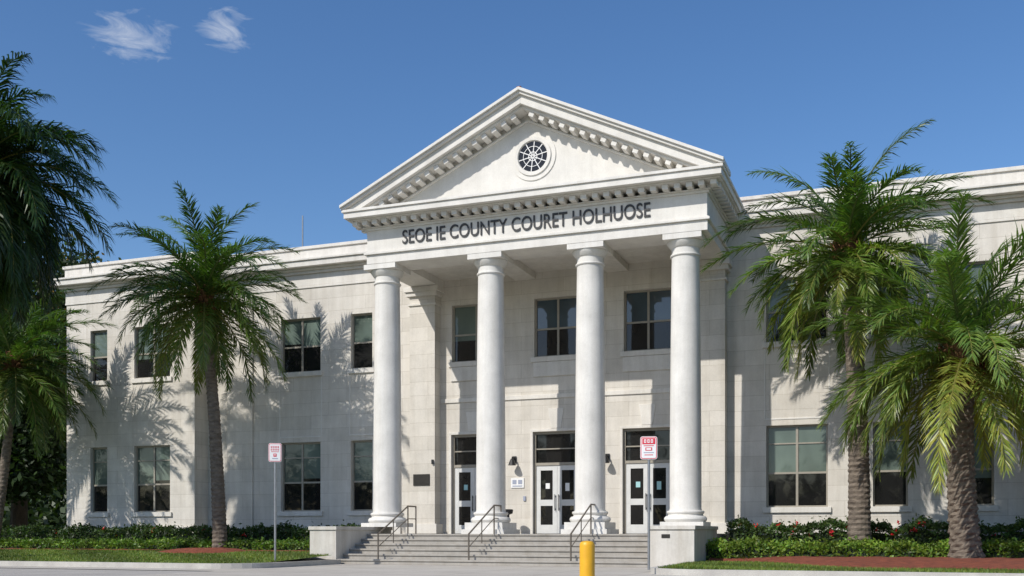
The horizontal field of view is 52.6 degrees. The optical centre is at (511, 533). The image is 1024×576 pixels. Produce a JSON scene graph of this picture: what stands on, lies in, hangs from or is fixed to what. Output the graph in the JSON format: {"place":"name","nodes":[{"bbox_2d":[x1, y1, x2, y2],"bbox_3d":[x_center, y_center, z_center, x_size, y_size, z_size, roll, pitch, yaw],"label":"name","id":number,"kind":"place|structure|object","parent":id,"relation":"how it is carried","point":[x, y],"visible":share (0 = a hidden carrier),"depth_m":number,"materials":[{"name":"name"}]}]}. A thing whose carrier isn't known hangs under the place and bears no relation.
{"place":"outdoors","nodes":[
{"label":"outdoors","id":0,"kind":"place"},
{"bbox_2d":[20,568,181,570],"bbox_3d":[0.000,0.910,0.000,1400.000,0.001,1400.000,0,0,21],"label":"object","id":1,"kind":"structure","parent":0,"point":[102,569],"depth_m":26.06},
{"bbox_2d":[0,387,66,506],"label":"oak tree","id":2,"kind":"object","parent":1,"relation":"on","point":[30,474],"visible":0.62,"depth_m":43.03,"materials":[{"name":"green plant"}]},
{"bbox_2d":[2,478,66,529],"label":"distant trees","id":3,"kind":"object","parent":1,"relation":"on","point":[53,513],"visible":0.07,"depth_m":98.57,"materials":[{"name":"green plant"}]},
{"bbox_2d":[39,299,66,488],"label":"oak tree","id":4,"kind":"object","parent":1,"relation":"on","point":[55,414],"depth_m":51.54,"materials":[{"name":"green plant"}]},
{"bbox_2d":[0,225,121,527],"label":"oak tree","id":5,"kind":"object","parent":1,"relation":"on","point":[18,515],"visible":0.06,"depth_m":46.73,"materials":[{"name":"green plant"}]},
{"bbox_2d":[67,220,1023,533],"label":"walls","id":6,"kind":"structure","parent":1,"relation":"on","point":[761,388],"depth_m":34.82,"materials":[{"name":"stone"}]},
{"bbox_2d":[413,454,609,500],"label":"wall fittings","id":7,"kind":"object","parent":6,"relation":"attached to","point":[421,479],"depth_m":34.14,"materials":[{"name":"metal"}]},
{"bbox_2d":[50,165,1023,305],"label":"cornice and parapet","id":8,"kind":"structure","parent":6,"relation":"on","point":[330,264],"depth_m":35.87,"materials":[{"name":"stone"}]},
{"bbox_2d":[93,261,993,533],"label":"window frames","id":9,"kind":"structure","parent":6,"relation":"attached to","point":[454,466],"depth_m":33.97,"materials":[{"name":"metal"}]},
{"bbox_2d":[95,263,991,510],"bbox_3d":[1.627,-4.235,33.319,37.300,6.910,0.810,0,0,21],"label":"window glass","id":10,"kind":"object","parent":9,"relation":"in","point":[890,488],"visible":0.62,"depth_m":33.87,"materials":[{"name":"black glass"}]},
{"bbox_2d":[75,257,1022,535],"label":"trim and sills","id":11,"kind":"structure","parent":6,"relation":"attached to","point":[425,305],"depth_m":34.69,"materials":[{"name":"stone"}]},
{"bbox_2d":[455,430,669,533],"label":"doors","id":12,"kind":"structure","parent":6,"relation":"attached to","point":[555,496],"depth_m":33.70,"materials":[{"name":"white glass"}]},
{"bbox_2d":[0,568,205,575],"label":"road","id":13,"kind":"structure","parent":0,"point":[38,572],"depth_m":23.58,"materials":[{"name":"grey asphalt"}]},
{"bbox_2d":[0,548,328,562],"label":"lawn","id":14,"kind":"structure","parent":0,"point":[173,557],"depth_m":29.45,"materials":[{"name":"green plant"}]},
{"bbox_2d":[0,51,119,331],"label":"palm tree","id":15,"kind":"object","parent":14,"relation":"on","point":[25,204],"visible":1,"depth_m":29.39,"materials":[{"name":"green plant"}]},
{"bbox_2d":[0,548,307,551],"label":"mulch bed","id":16,"kind":"object","parent":14,"relation":"on","point":[146,549],"visible":0.08,"depth_m":34.48,"materials":[{"name":"brown soil"}]},
{"bbox_2d":[0,288,119,538],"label":"palm tree","id":17,"kind":"object","parent":16,"relation":"on","point":[17,348],"visible":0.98,"depth_m":36.45,"materials":[{"name":"green plant"}]},
{"bbox_2d":[0,534,309,550],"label":"hedge","id":18,"kind":"object","parent":16,"relation":"on","point":[169,544],"visible":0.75,"depth_m":34.77,"materials":[{"name":"green plant"}]},
{"bbox_2d":[1,519,360,545],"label":"hedge","id":19,"kind":"object","parent":16,"relation":"on","point":[286,530],"visible":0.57,"depth_m":36.56,"materials":[{"name":"green plant"}]},
{"bbox_2d":[159,547,246,552],"bbox_3d":[-9.789,0.539,32.859,3.204,0.177,2.618,0,0,21],"label":"mulch bed","id":20,"kind":"object","parent":14,"relation":"on","point":[205,550],"visible":0.91,"depth_m":32.07,"materials":[{"name":"brown soil"}]},
{"bbox_2d":[83,180,308,547],"bbox_3d":[-10.369,-5.087,33.654,7.096,11.374,7.516,0,0,21],"label":"palm tree","id":21,"kind":"object","parent":20,"relation":"on","point":[203,300],"visible":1,"depth_m":33.29,"materials":[{"name":"green plant"}]},
{"bbox_2d":[268,443,281,560],"bbox_3d":[-6.205,-0.790,27.108,0.335,3.140,0.075,0,0,-7],"label":"parking sign","id":22,"kind":"object","parent":14,"relation":"on","point":[274,452],"visible":0.97,"depth_m":27.09,"materials":[{"name":"metal"}]},
{"bbox_2d":[302,215,302,246],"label":"roof antenna","id":23,"kind":"object","parent":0,"point":[302,230],"visible":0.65,"depth_m":40.44,"materials":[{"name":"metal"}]},
{"bbox_2d":[0,559,680,575],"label":"pavement","id":24,"kind":"structure","parent":0,"point":[384,570],"depth_m":24.52,"materials":[{"name":"concrete"}]},
{"bbox_2d":[0,558,340,568],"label":"kerb","id":25,"kind":"structure","parent":24,"relation":"on","point":[178,565],"depth_m":26.70,"materials":[{"name":"concrete"}]},
{"bbox_2d":[308,525,717,566],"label":"stair cheek blocks","id":26,"kind":"structure","parent":24,"relation":"on","point":[672,544],"depth_m":27.15,"materials":[{"name":"stone"}]},
{"bbox_2d":[361,262,412,526],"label":"column","id":27,"kind":"structure","parent":26,"relation":"on","point":[387,483],"depth_m":31.97,"materials":[{"name":"stone"}]},
{"bbox_2d":[339,86,744,287],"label":"entablature and pediment","id":28,"kind":"structure","parent":27,"relation":"on","point":[462,173],"depth_m":30.03,"materials":[{"name":"paint"}]},
{"bbox_2d":[402,202,649,243],"bbox_3d":[0.259,-9.024,30.184,7.680,0.414,0.040,0,0,21],"label":"frieze lettering","id":29,"kind":"object","parent":28,"relation":"attached to","point":[547,220],"visible":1,"depth_m":30.02,"materials":[{"name":"black metal"}]},
{"bbox_2d":[510,132,555,180],"bbox_3d":[0.608,-10.980,30.154,1.400,1.400,0.100,0,0,21],"label":"oculus window","id":30,"kind":"structure","parent":28,"relation":"attached to","point":[533,156],"depth_m":30.14,"materials":[{"name":"paint"}]},
{"bbox_2d":[660,230,710,525],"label":"column","id":31,"kind":"structure","parent":26,"relation":"on","point":[685,437],"depth_m":28.68,"materials":[{"name":"stone"}]},
{"bbox_2d":[337,534,728,567],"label":"entrance steps","id":32,"kind":"structure","parent":24,"relation":"on","point":[617,550],"depth_m":28.95,"materials":[{"name":"concrete"}]},
{"bbox_2d":[377,505,416,558],"bbox_3d":[-3.382,0.018,30.621,0.049,1.724,2.498,0,0,21],"label":"stair handrail","id":33,"kind":"object","parent":32,"relation":"on","point":[407,519],"visible":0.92,"depth_m":30.81,"materials":[{"name":"metal"}]},
{"bbox_2d":[468,505,501,559],"bbox_3d":[-0.762,0.018,29.636,0.049,1.724,2.498,0,0,21],"label":"stair handrail","id":34,"kind":"object","parent":32,"relation":"on","point":[481,519],"visible":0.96,"depth_m":29.37,"materials":[{"name":"metal"}]},
{"bbox_2d":[461,251,519,533],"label":"column","id":35,"kind":"structure","parent":32,"relation":"on","point":[490,459],"depth_m":30.74,"materials":[{"name":"stone"}]},
{"bbox_2d":[570,504,595,560],"bbox_3d":[1.990,0.018,28.602,0.049,1.724,2.498,0,0,21],"label":"stair handrail","id":36,"kind":"object","parent":32,"relation":"on","point":[590,519],"visible":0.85,"depth_m":28.33,"materials":[{"name":"metal"}]},
{"bbox_2d":[561,241,618,533],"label":"column","id":37,"kind":"structure","parent":32,"relation":"on","point":[589,257],"depth_m":29.65,"materials":[{"name":"stone"}]},
{"bbox_2d":[580,541,594,575],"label":"bollard","id":38,"kind":"object","parent":24,"relation":"on","point":[587,558],"visible":1,"depth_m":15.09,"materials":[{"name":"yellow metal"}]},
{"bbox_2d":[640,436,656,569],"bbox_3d":[2.924,-0.645,22.125,0.360,2.850,0.076,0,0,9],"label":"parking sign","id":39,"kind":"object","parent":24,"relation":"on","point":[648,448],"visible":1,"depth_m":22.11,"materials":[{"name":"metal"}]},
{"bbox_2d":[650,564,1023,575],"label":"kerb","id":40,"kind":"structure","parent":24,"relation":"on","point":[684,572],"depth_m":20.73,"materials":[{"name":"concrete"}]},
{"bbox_2d":[506,509,512,522],"bbox_3d":[-0.127,-0.382,33.486,0.340,0.800,0.340,0,0,21],"label":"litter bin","id":41,"kind":"object","parent":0,"point":[509,511],"visible":0.35,"depth_m":33.35,"materials":[{"name":"black metal"}]},
{"bbox_2d":[0,0,1023,501],"label":"sky","id":42,"kind":"structure","parent":0,"point":[293,108],"materials":[{"name":"blue"}]},
{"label":"lawn","id":43,"kind":"structure","parent":0,"visible":0},
{"bbox_2d":[658,560,1023,572],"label":"grass","id":44,"kind":"structure","parent":43,"relation":"on","point":[735,565],"depth_m":21.75,"materials":[{"name":"green plant"}]},
{"bbox_2d":[700,118,996,541],"bbox_3d":[9.133,-5.145,27.884,6.540,11.850,6.903,0,0,-43],"label":"palm tree","id":45,"kind":"object","parent":43,"relation":"on","point":[850,223],"visible":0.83,"depth_m":27.47,"materials":[{"name":"green plant"}]},
{"bbox_2d":[708,556,1023,569],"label":"mulch bed","id":46,"kind":"object","parent":43,"relation":"on","point":[936,562],"visible":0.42,"depth_m":23.44,"materials":[{"name":"brown soil"}]},
{"bbox_2d":[706,533,1023,560],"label":"hedge","id":47,"kind":"object","parent":46,"relation":"on","point":[753,547],"visible":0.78,"depth_m":26.56,"materials":[{"name":"green plant"}]},
{"bbox_2d":[724,513,1023,549],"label":"hedge","id":48,"kind":"object","parent":46,"relation":"on","point":[779,531],"visible":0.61,"depth_m":28.70,"materials":[{"name":"green plant"}]},
{"bbox_2d":[799,190,1023,557],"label":"palm tree","id":49,"kind":"object","parent":46,"relation":"on","point":[961,365],"visible":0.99,"depth_m":24.64,"materials":[{"name":"green plant"}]}
]}

